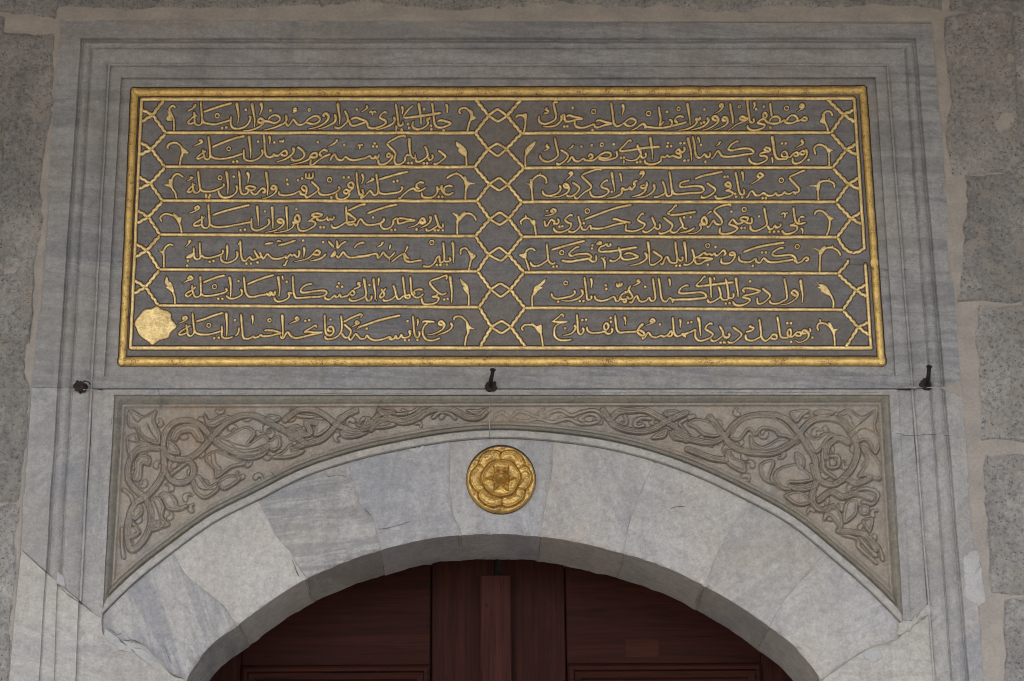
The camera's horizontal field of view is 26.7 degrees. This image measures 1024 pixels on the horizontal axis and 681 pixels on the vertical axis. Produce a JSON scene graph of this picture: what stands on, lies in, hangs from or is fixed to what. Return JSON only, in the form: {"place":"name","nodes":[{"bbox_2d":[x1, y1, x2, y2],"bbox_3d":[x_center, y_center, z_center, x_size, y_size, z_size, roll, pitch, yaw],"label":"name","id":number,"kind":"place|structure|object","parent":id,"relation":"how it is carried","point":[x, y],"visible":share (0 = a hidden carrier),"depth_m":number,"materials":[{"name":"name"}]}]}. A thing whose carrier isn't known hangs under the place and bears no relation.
{"place":"outdoors","nodes":[
{"label":"outdoors","id":0,"kind":"place"},
{"label":"ground","id":1,"kind":"structure","parent":0,"visible":0},
{"bbox_2d":[0,0,1023,680],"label":"masonry wall","id":2,"kind":"structure","parent":1,"relation":"on","point":[978,48],"depth_m":6.94,"materials":[{"name":"stone"}]},
{"bbox_2d":[9,20,984,680],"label":"marble portal","id":3,"kind":"object","parent":2,"relation":"attached to","point":[103,66],"visible":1,"depth_m":6.81,"materials":[{"name":"grey stone"}]},
{"bbox_2d":[73,380,90,393],"bbox_3d":[-1.325,0.142,6.677,0.061,0.047,0.033,-13,-23,29],"label":"iron hook","id":4,"kind":"object","parent":3,"relation":"attached to","point":[79,386],"visible":1,"depth_m":6.67,"materials":[{"name":"black metal"}]},
{"bbox_2d":[101,393,488,614],"bbox_3d":[-0.650,0.496,6.593,1.165,0.697,0.041,0,-20,-1],"label":"carved spandrel","id":5,"kind":"object","parent":3,"relation":"attached to","point":[184,469],"visible":1,"depth_m":6.66,"materials":[{"name":"stone"}]},
{"bbox_2d":[210,559,511,680],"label":"door leaf","id":6,"kind":"object","parent":3,"relation":"attached to","point":[377,629],"visible":0.66,"depth_m":6.76,"materials":[{"name":"brown wood"}]},
{"bbox_2d":[485,368,496,391],"bbox_3d":[-0.062,0.127,6.706,0.036,0.061,0.095,5,-21,-15],"label":"iron hook","id":7,"kind":"object","parent":3,"relation":"attached to","point":[490,386],"visible":1,"depth_m":6.70,"materials":[{"name":"black metal"}]},
{"bbox_2d":[101,439,900,680],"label":"marble arch","id":8,"kind":"structure","parent":3,"relation":"attached to","point":[206,604],"depth_m":6.57,"materials":[{"name":"grey stone"}]},
{"bbox_2d":[466,445,535,513],"bbox_3d":[-0.033,0.419,6.598,0.214,0.222,0.072,0,-20,-1],"label":"gilded rosette","id":9,"kind":"object","parent":8,"relation":"attached to","point":[500,480],"visible":1,"depth_m":6.59,"materials":[{"name":"gold metal"}]},
{"bbox_2d":[117,85,886,366],"bbox_3d":[-0.036,-0.379,6.920,2.421,0.986,0.011,0,-20,-1],"label":"inscription panel","id":10,"kind":"object","parent":3,"relation":"attached to","point":[572,226],"visible":1,"depth_m":6.92,"materials":[{"name":"gold stone"}]},
{"bbox_2d":[495,559,792,680],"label":"door leaf","id":11,"kind":"object","parent":3,"relation":"attached to","point":[617,629],"visible":0.58,"depth_m":6.77,"materials":[{"name":"brown wood"}]},
{"bbox_2d":[490,392,902,622],"bbox_3d":[0.557,0.515,6.606,1.248,0.743,0.040,0,-20,-1],"label":"carved spandrel","id":12,"kind":"object","parent":3,"relation":"attached to","point":[817,471],"visible":1,"depth_m":6.68,"materials":[{"name":"stone"}]},
{"bbox_2d":[919,365,931,390],"bbox_3d":[1.288,0.120,6.720,0.041,0.067,0.095,0,-20,-1],"label":"iron hook","id":13,"kind":"object","parent":3,"relation":"attached to","point":[924,383],"visible":1,"depth_m":6.70,"materials":[{"name":"black metal"}]}
]}

